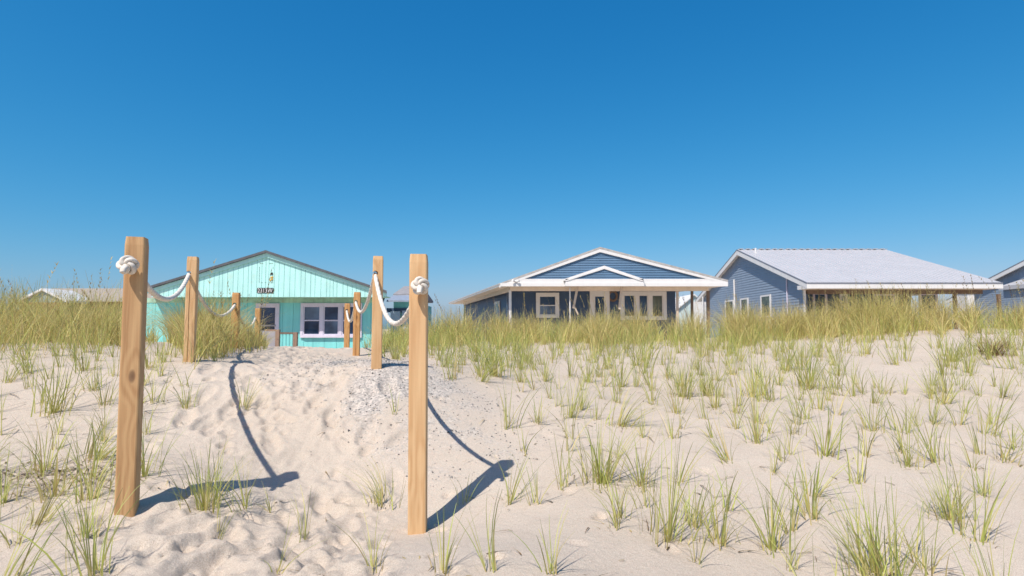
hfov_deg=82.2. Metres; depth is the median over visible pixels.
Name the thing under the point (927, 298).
window
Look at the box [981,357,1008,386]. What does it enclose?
grass tuft
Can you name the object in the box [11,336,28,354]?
grass tuft
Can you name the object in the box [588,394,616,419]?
grass tuft
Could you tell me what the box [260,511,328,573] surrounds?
grass tuft
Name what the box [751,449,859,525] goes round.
grass tuft
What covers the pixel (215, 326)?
dune grass
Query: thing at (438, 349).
grass tuft
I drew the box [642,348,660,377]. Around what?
grass tuft
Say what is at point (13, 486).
grass tuft
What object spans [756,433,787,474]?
grass tuft
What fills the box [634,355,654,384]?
grass tuft
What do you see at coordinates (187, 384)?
grass tuft
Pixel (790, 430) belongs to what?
grass tuft
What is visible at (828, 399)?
grass tuft
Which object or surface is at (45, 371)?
grass tuft
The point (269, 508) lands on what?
grass tuft
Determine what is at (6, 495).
grass tuft
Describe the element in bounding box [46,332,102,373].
grass tuft
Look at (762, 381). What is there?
grass tuft
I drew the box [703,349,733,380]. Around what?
grass tuft
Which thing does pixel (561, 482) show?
grass tuft
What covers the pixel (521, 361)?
grass tuft
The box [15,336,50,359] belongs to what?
grass tuft
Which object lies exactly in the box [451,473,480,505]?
grass tuft
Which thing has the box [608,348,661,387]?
grass tuft
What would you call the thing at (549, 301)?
window
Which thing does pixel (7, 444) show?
grass tuft
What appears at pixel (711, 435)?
grass tuft
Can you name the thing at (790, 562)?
grass tuft
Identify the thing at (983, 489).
grass tuft
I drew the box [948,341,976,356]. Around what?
grass tuft
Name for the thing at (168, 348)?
grass tuft
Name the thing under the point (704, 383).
grass tuft
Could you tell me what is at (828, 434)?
grass tuft
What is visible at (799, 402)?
grass tuft
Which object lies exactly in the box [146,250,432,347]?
beach house
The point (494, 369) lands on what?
grass tuft
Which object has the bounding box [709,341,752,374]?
grass tuft
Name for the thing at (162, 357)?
grass tuft
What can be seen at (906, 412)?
grass tuft
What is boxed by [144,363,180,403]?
grass tuft
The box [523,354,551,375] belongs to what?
grass tuft
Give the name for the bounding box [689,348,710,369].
grass tuft
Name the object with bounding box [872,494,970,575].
grass tuft
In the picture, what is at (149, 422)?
grass tuft
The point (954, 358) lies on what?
grass tuft
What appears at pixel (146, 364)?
grass tuft
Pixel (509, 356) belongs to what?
grass tuft
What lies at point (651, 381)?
grass tuft
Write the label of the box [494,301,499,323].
window
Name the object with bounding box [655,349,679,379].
grass tuft
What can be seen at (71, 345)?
grass tuft
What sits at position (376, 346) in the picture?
rope post
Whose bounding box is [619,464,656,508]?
grass tuft
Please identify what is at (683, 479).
grass tuft
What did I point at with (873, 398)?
grass tuft
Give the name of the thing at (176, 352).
grass tuft
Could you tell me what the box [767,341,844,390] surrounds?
grass tuft
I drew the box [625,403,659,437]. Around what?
grass tuft
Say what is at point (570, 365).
grass tuft
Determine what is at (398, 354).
grass tuft
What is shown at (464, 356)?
grass tuft
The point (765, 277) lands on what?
beach house
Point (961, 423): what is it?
grass tuft
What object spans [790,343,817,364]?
grass tuft
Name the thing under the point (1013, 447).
grass tuft
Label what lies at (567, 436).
grass tuft
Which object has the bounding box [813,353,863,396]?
grass tuft
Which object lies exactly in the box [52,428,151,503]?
grass tuft
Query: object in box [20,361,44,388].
grass tuft
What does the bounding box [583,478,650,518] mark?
grass tuft
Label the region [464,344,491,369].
grass tuft
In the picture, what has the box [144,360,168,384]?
grass tuft
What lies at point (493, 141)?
sky
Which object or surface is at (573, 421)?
grass tuft
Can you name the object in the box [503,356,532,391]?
grass tuft
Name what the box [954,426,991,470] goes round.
grass tuft
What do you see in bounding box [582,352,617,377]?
grass tuft
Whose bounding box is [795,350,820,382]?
grass tuft
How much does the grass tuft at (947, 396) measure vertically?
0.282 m
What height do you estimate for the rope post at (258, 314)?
0.854 m
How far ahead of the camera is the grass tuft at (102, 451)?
3.06 m
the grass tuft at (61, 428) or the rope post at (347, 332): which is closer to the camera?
the grass tuft at (61, 428)
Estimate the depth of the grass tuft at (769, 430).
3.81 m
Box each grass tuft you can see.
[0,321,20,359]
[0,335,46,374]
[0,352,37,382]
[0,390,6,434]
[0,421,35,456]
[0,428,94,502]
[0,441,48,506]
[0,469,33,500]
[0,481,33,548]
[0,485,110,575]
[1,474,153,575]
[2,537,30,575]
[3,414,115,476]
[4,330,25,364]
[7,340,42,367]
[9,325,49,356]
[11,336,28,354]
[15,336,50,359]
[19,340,113,417]
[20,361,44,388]
[21,475,89,528]
[23,366,65,404]
[32,357,61,378]
[40,400,75,433]
[42,321,79,356]
[45,414,77,449]
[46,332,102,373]
[47,341,69,366]
[52,333,94,359]
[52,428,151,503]
[56,464,164,542]
[57,397,116,442]
[61,409,170,462]
[62,321,95,352]
[62,330,91,360]
[71,320,115,354]
[72,354,119,391]
[82,367,119,408]
[83,394,118,425]
[88,339,117,360]
[89,426,115,479]
[90,407,186,486]
[99,330,120,356]
[103,348,120,376]
[142,402,162,434]
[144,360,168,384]
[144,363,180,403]
[145,339,166,369]
[150,338,175,363]
[153,350,179,376]
[158,329,176,354]
[159,378,204,409]
[159,437,259,514]
[167,334,181,357]
[169,357,204,386]
[193,448,271,513]
[199,333,225,361]
[205,500,243,538]
[228,373,265,411]
[258,483,278,512]
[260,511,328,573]
[286,485,317,542]
[324,510,394,573]
[334,457,405,509]
[367,329,408,359]
[387,383,399,414]
[388,337,407,360]
[425,489,478,575]
[430,330,451,360]
[433,337,463,367]
[434,341,462,381]
[444,339,468,374]
[449,340,473,365]
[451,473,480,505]
[454,332,514,377]
[454,491,501,572]
[457,324,487,361]
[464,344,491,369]
[467,346,494,377]
[473,346,515,381]
[474,335,501,360]
[480,328,525,364]
[490,337,526,370]
[492,379,544,430]
[493,451,544,506]
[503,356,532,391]
[505,348,539,382]
[505,457,586,505]
[508,337,532,368]
[508,347,541,369]
[508,502,574,574]
[515,352,531,369]
[517,363,534,389]
[517,421,554,453]
[518,341,541,363]
[521,351,560,381]
[522,394,553,427]
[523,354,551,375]
[528,371,555,398]
[530,345,555,364]
[539,387,590,438]
[546,378,579,406]
[547,435,587,489]
[550,393,596,450]
[557,371,622,419]
[558,419,644,497]
[560,335,598,376]
[561,346,603,382]
[563,375,597,411]
[575,364,586,389]
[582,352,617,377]
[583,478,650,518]
[584,459,635,534]
[585,366,604,398]
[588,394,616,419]
[593,341,625,369]
[597,361,619,386]
[600,363,631,394]
[601,381,678,428]
[602,414,673,492]
[603,362,637,390]
[603,366,634,403]
[604,342,628,376]
[605,432,637,458]
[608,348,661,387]
[619,424,732,548]
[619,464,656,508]
[624,341,656,373]
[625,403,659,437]
[626,358,647,386]
[631,340,658,367]
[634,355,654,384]
[636,374,660,404]
[637,367,666,390]
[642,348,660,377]
[644,365,661,400]
[649,341,669,364]
[650,405,688,437]
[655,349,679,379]
[656,376,691,413]
[656,483,719,565]
[657,350,714,399]
[659,463,737,529]
[662,440,710,485]
[662,477,773,550]
[667,360,689,386]
[670,349,696,381]
[671,397,700,429]
[678,355,711,375]
[683,462,811,557]
[686,386,729,419]
[688,369,724,396]
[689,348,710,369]
[689,407,724,437]
[693,376,732,409]
[696,367,713,391]
[701,415,739,463]
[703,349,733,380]
[705,369,729,397]
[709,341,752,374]
[713,464,765,511]
[715,396,757,428]
[720,338,770,397]
[722,391,790,444]
[723,362,737,387]
[725,388,758,413]
[731,381,776,423]
[732,373,748,406]
[736,349,755,370]
[746,362,782,394]
[746,366,783,401]
[747,352,769,377]
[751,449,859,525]
[755,356,792,403]
[755,403,792,433]
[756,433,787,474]
[757,337,818,371]
[759,463,819,533]
[763,539,820,575]
[765,522,822,571]
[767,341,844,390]
[767,365,788,385]
[767,423,791,462]
[773,398,808,435]
[774,413,817,454]
[777,346,816,369]
[777,378,817,419]
[778,361,797,381]
[782,392,871,459]
[783,382,813,424]
[785,378,810,400]
[789,367,835,410]
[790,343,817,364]
[790,450,857,497]
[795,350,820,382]
[797,471,960,575]
[798,467,929,575]
[809,381,836,400]
[812,349,867,389]
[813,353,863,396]
[815,361,836,395]
[818,366,852,415]
[822,344,838,365]
[824,346,847,376]
[824,523,908,575]
[826,430,869,484]
[840,361,873,393]
[841,395,889,441]
[845,389,892,432]
[849,409,881,457]
[852,399,953,464]
[863,382,891,403]
[866,367,886,388]
[869,386,922,436]
[870,372,898,395]
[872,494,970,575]
[873,336,908,365]
[876,400,957,469]
[888,408,915,453]
[889,374,908,394]
[894,337,922,361]
[903,397,924,425]
[904,360,941,398]
[905,462,1006,529]
[907,443,1023,548]
[908,368,946,393]
[912,382,959,428]
[913,330,964,367]
[924,341,978,376]
[924,355,986,393]
[925,374,965,404]
[930,464,961,500]
[935,338,961,369]
[936,339,981,361]
[936,391,983,425]
[938,383,980,413]
[942,367,961,385]
[945,515,1020,575]
[947,342,984,376]
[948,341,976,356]
[948,372,987,396]
[953,344,991,372]
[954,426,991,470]
[955,405,989,454]
[955,456,1012,499]
[956,362,978,390]
[957,322,1012,359]
[959,386,1023,436]
[965,361,1023,399]
[968,395,999,424]
[969,328,1017,368]
[972,347,989,364]
[973,414,1023,450]
[979,414,1023,465]
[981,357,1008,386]
[988,328,1022,355]
[1008,336,1023,363]
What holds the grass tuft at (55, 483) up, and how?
on the sand
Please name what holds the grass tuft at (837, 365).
on the sand
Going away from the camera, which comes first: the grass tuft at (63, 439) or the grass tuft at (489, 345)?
the grass tuft at (63, 439)
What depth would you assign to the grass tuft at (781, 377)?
5.51 m
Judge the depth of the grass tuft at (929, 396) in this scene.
4.69 m
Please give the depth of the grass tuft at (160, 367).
4.27 m
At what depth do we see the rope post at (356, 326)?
6.95 m
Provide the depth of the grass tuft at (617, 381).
4.87 m
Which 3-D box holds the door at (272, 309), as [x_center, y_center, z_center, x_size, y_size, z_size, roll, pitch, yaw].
[-9.138,1.775,21.859,0.878,2.404,0.080,0,-4,0]
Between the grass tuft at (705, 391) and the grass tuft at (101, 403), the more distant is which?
the grass tuft at (705, 391)
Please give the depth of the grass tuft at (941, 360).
5.42 m
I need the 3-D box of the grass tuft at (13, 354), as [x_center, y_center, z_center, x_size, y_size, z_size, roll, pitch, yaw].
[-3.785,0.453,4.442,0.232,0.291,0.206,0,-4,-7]
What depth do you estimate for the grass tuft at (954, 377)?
5.05 m
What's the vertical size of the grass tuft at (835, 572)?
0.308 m
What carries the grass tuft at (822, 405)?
on the sand
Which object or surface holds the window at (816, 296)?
in the beach house at (765, 277)
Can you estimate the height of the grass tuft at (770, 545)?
0.340 m
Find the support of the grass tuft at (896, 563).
on the sand
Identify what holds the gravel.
on the sand
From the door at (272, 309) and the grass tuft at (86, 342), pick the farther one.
the door at (272, 309)
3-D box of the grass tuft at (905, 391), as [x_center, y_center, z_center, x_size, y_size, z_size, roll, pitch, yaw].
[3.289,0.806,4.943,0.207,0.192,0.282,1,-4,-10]
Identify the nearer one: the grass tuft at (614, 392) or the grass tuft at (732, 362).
the grass tuft at (614, 392)
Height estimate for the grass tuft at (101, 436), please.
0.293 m
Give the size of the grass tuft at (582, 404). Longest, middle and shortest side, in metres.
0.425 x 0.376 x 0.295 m
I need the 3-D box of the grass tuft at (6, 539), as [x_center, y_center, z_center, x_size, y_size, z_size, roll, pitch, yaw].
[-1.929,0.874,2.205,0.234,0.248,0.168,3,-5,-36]
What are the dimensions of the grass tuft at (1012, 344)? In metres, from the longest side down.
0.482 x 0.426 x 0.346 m
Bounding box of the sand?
[0,328,1023,575]
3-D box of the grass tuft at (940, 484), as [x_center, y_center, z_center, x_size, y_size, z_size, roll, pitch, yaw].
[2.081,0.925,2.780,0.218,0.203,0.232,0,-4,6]
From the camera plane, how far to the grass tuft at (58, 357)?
4.38 m
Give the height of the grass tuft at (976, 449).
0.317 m
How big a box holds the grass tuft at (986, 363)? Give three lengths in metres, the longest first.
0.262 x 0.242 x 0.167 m
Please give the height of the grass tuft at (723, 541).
0.263 m
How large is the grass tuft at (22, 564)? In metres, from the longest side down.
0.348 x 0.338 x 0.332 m
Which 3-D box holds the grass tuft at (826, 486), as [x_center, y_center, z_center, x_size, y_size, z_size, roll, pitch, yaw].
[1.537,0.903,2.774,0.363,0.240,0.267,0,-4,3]
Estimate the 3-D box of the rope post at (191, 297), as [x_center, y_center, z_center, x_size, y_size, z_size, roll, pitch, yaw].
[-2.568,0.291,4.691,0.077,1.084,0.077,1,-4,-16]
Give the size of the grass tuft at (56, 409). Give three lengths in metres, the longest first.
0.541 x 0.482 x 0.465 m
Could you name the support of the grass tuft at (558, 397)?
on the sand
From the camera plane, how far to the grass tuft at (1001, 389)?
4.61 m
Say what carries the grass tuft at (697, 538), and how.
on the sand
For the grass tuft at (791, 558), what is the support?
on the sand
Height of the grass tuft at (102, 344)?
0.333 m
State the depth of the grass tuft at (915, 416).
3.99 m
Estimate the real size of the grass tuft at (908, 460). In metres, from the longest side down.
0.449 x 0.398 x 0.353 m
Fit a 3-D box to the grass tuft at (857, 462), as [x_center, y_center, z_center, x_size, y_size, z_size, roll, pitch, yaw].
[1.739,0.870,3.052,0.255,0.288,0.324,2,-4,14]
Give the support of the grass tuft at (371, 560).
on the sand
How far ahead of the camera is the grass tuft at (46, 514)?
2.42 m
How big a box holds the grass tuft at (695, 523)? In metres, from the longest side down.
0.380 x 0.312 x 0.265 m
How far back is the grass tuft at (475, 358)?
6.06 m
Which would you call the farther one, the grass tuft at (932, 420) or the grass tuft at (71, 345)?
the grass tuft at (71, 345)
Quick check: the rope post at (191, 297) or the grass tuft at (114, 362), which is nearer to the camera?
the grass tuft at (114, 362)
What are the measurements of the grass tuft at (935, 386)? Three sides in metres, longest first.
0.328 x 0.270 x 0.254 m
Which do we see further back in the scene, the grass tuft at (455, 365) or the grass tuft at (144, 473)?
the grass tuft at (455, 365)
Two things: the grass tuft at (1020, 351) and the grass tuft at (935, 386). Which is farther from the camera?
the grass tuft at (1020, 351)
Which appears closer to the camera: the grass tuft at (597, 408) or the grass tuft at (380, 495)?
the grass tuft at (380, 495)
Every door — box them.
[256,303,279,345]
[590,291,609,320]
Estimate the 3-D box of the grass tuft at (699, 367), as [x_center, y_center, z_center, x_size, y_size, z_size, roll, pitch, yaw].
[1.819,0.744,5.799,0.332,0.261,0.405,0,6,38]
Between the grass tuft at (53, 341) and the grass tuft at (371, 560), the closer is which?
the grass tuft at (371, 560)
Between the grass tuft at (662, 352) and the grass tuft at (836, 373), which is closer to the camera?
the grass tuft at (836, 373)
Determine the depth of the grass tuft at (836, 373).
5.15 m
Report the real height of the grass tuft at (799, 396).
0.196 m
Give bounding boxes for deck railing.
[265,329,297,346]
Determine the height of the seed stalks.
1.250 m
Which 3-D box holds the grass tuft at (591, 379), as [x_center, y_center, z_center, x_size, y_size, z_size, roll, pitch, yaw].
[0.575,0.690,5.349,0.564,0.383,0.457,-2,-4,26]
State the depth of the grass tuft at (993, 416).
3.79 m
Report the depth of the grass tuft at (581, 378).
4.97 m
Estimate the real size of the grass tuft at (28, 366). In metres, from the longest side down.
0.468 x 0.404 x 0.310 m
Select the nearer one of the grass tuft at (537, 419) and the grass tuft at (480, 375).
the grass tuft at (537, 419)
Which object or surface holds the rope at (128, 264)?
attached to the rope post at (191, 297)
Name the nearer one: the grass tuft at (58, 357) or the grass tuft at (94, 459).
the grass tuft at (94, 459)
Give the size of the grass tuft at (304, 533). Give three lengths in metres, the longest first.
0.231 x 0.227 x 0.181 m
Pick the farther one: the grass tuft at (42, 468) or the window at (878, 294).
the window at (878, 294)
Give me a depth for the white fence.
39.99 m
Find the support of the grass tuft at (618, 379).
on the sand
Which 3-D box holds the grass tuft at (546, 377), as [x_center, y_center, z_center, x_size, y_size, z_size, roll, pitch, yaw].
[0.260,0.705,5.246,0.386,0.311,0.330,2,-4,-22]
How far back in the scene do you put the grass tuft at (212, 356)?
4.86 m
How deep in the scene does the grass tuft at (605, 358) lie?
6.05 m
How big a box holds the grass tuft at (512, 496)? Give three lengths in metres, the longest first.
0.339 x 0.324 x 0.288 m
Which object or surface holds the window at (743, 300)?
in the beach house at (765, 277)
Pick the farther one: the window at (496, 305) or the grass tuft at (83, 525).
the window at (496, 305)
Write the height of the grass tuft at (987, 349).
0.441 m
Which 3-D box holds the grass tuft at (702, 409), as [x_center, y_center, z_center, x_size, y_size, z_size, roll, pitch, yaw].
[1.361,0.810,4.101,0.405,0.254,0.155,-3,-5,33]
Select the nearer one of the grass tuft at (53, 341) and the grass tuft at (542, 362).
the grass tuft at (53, 341)
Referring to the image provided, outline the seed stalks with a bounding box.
[0,256,1023,356]
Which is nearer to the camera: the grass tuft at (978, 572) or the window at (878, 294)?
the grass tuft at (978, 572)
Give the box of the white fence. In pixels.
[693,297,706,335]
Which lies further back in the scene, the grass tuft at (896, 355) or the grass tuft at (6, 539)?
the grass tuft at (896, 355)
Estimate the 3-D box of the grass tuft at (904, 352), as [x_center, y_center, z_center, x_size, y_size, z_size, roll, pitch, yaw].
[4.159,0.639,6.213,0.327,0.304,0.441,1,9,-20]
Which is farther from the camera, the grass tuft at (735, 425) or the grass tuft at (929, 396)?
the grass tuft at (929, 396)
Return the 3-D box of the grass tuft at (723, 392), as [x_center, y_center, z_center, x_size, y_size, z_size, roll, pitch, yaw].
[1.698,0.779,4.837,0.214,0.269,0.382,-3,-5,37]
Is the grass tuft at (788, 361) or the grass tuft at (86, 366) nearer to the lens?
the grass tuft at (86, 366)
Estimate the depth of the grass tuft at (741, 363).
6.01 m
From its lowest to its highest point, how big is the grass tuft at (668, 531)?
0.474 m
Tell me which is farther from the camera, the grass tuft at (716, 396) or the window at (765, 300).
the window at (765, 300)
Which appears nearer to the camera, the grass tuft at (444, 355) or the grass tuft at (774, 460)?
the grass tuft at (774, 460)
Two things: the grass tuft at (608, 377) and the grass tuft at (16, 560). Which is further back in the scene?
the grass tuft at (608, 377)
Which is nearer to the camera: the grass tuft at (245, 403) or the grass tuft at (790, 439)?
the grass tuft at (790, 439)
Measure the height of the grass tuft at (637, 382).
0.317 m
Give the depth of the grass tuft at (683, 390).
4.85 m
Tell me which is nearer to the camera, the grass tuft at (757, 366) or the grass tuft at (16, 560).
the grass tuft at (16, 560)
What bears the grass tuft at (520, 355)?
on the sand
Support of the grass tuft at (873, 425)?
on the sand
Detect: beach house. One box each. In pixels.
[21,288,153,316]
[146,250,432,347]
[449,247,727,340]
[675,294,701,335]
[695,248,1002,337]
[946,260,1023,325]
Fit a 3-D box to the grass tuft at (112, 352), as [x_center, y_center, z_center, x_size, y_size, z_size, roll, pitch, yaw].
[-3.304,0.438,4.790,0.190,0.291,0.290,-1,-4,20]
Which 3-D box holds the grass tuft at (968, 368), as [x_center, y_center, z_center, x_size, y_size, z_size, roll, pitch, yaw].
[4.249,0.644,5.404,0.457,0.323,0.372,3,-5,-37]
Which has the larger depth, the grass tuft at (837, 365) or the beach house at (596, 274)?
the beach house at (596, 274)
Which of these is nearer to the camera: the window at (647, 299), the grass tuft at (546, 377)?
the grass tuft at (546, 377)
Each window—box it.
[300,303,361,337]
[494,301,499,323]
[536,293,558,317]
[620,291,666,319]
[725,300,733,316]
[740,298,748,318]
[760,294,771,316]
[812,294,827,314]
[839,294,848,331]
[874,294,895,317]
[919,294,937,321]
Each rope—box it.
[116,255,255,325]
[346,272,429,325]
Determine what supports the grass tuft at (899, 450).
on the sand
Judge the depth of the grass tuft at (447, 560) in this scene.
1.96 m
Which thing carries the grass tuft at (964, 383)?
on the sand
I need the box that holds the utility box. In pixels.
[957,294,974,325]
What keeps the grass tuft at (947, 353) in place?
on the sand
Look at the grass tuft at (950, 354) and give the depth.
6.09 m
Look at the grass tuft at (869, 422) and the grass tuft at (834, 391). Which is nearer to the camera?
the grass tuft at (869, 422)
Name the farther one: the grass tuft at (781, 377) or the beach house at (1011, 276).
the beach house at (1011, 276)
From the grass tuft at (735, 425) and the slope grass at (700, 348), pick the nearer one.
the grass tuft at (735, 425)
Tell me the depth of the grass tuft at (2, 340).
4.73 m
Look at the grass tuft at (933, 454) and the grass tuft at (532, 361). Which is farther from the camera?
the grass tuft at (532, 361)
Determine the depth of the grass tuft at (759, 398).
4.67 m
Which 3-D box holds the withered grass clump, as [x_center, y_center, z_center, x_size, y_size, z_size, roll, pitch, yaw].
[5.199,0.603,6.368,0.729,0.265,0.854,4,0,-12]
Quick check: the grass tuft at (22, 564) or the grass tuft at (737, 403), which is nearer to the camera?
the grass tuft at (22, 564)
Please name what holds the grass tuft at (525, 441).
on the sand
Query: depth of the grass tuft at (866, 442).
3.42 m
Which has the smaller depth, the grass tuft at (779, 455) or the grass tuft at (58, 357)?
the grass tuft at (779, 455)
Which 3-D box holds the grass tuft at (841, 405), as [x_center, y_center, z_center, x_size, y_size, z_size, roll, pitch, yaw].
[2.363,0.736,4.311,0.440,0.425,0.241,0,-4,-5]
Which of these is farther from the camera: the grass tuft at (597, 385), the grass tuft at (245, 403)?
the grass tuft at (597, 385)
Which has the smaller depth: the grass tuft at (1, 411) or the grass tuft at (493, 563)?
the grass tuft at (493, 563)
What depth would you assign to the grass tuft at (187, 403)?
3.89 m
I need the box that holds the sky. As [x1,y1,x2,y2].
[0,0,1023,328]
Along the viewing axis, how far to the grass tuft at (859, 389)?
4.95 m
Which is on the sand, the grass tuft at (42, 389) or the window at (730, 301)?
the grass tuft at (42, 389)
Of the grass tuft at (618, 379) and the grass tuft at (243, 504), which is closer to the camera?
the grass tuft at (243, 504)
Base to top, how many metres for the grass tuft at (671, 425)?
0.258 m
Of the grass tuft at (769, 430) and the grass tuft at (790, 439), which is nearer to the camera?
the grass tuft at (790, 439)
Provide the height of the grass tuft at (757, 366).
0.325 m
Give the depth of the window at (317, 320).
21.91 m
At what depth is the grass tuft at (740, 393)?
4.51 m
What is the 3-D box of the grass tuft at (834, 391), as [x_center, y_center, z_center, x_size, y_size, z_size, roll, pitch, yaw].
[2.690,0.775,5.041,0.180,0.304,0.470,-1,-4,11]
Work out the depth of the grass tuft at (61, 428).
3.35 m
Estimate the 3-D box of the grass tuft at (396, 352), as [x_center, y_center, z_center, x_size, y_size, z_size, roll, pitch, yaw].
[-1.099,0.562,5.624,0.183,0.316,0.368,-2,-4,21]
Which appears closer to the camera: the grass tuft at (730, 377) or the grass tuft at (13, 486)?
the grass tuft at (13, 486)
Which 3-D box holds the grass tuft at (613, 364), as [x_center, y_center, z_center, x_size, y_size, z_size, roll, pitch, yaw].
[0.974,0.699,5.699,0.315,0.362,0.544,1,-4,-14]
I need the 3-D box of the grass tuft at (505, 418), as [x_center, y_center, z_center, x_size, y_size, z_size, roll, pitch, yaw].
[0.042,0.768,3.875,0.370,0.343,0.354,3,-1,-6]
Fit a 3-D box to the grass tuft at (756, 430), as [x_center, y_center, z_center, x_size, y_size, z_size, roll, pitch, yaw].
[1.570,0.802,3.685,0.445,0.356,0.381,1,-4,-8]
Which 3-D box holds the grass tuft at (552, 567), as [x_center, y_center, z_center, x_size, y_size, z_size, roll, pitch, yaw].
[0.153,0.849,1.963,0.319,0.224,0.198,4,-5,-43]
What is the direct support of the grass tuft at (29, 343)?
on the sand
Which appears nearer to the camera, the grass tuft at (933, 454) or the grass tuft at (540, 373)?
the grass tuft at (933, 454)
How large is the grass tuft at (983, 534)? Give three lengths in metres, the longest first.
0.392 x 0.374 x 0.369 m
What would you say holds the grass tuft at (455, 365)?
on the sand
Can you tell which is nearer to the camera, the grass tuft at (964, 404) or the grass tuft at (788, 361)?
the grass tuft at (964, 404)
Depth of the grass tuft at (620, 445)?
3.36 m
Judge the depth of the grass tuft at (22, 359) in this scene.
4.38 m
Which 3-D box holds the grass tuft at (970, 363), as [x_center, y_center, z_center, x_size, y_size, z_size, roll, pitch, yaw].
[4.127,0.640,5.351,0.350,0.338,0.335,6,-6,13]
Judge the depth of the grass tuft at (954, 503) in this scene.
2.60 m
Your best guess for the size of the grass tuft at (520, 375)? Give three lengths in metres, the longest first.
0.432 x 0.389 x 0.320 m
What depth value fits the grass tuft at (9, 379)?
4.03 m
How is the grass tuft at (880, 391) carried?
on the sand
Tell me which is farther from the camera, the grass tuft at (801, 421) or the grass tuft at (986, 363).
the grass tuft at (986, 363)
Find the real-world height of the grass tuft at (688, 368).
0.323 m
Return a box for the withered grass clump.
[962,332,1022,356]
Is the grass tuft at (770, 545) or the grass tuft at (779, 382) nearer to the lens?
the grass tuft at (770, 545)
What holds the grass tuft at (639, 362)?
on the sand
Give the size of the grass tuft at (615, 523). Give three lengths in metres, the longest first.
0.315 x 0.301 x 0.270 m
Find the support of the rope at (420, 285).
attached to the rope post at (376, 346)
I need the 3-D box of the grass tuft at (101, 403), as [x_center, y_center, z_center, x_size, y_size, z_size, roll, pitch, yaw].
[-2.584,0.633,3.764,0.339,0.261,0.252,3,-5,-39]
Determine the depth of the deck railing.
19.95 m
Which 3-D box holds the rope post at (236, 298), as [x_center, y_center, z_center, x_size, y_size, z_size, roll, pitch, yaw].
[-3.058,0.483,6.482,0.074,0.861,0.074,1,-4,-12]
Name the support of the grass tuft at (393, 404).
on the sand
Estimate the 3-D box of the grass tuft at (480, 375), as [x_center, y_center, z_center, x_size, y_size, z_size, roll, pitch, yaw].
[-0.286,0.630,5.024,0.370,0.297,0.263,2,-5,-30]
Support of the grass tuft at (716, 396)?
on the sand
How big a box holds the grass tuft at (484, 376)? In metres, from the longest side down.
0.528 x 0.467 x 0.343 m
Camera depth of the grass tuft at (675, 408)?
4.29 m
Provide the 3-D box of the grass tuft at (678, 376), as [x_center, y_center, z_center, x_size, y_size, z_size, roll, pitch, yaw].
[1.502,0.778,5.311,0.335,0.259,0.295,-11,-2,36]
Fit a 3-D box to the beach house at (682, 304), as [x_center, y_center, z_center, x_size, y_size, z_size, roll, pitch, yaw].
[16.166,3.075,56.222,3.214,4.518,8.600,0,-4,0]
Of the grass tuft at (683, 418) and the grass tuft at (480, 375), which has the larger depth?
the grass tuft at (480, 375)
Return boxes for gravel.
[221,355,595,508]
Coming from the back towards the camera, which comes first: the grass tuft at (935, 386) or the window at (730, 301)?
the window at (730, 301)
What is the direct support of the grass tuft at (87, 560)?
on the sand
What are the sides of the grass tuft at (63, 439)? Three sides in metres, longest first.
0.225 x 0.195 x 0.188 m
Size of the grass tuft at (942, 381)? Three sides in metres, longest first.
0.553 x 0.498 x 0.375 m
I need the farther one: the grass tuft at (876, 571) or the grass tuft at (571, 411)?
the grass tuft at (571, 411)
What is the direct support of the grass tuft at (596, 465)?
on the sand
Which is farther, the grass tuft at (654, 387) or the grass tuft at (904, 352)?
the grass tuft at (904, 352)
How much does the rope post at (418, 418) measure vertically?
1.522 m
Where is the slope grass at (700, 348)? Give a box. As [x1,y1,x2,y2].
[357,301,1023,365]
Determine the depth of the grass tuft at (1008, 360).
5.62 m
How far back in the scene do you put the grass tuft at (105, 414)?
3.47 m
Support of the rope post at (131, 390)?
on the sand
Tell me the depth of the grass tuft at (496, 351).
5.90 m
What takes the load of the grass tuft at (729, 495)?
on the sand
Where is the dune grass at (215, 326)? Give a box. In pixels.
[0,271,1023,369]
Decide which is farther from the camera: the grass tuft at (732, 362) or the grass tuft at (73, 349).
the grass tuft at (732, 362)
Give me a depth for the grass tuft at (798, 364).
5.98 m
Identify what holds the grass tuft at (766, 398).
on the sand
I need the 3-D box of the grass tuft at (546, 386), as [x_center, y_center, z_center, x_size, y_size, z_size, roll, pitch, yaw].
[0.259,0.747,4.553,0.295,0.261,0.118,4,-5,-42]
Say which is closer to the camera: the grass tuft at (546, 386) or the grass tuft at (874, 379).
the grass tuft at (546, 386)
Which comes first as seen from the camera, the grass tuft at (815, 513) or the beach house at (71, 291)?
the grass tuft at (815, 513)
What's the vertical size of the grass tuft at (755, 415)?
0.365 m
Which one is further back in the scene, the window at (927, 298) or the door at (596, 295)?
the window at (927, 298)
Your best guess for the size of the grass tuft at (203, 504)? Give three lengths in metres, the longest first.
0.638 x 0.500 x 0.356 m
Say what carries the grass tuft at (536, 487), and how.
on the sand
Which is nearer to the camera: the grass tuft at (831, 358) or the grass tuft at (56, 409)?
the grass tuft at (56, 409)
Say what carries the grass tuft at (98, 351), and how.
on the sand
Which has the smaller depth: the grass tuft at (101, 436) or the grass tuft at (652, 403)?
the grass tuft at (101, 436)
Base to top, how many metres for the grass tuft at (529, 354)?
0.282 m
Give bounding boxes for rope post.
[114,236,148,516]
[183,256,198,361]
[231,293,240,347]
[254,308,260,336]
[344,303,349,347]
[353,292,360,355]
[371,256,382,368]
[408,254,427,534]
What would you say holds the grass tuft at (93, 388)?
on the sand

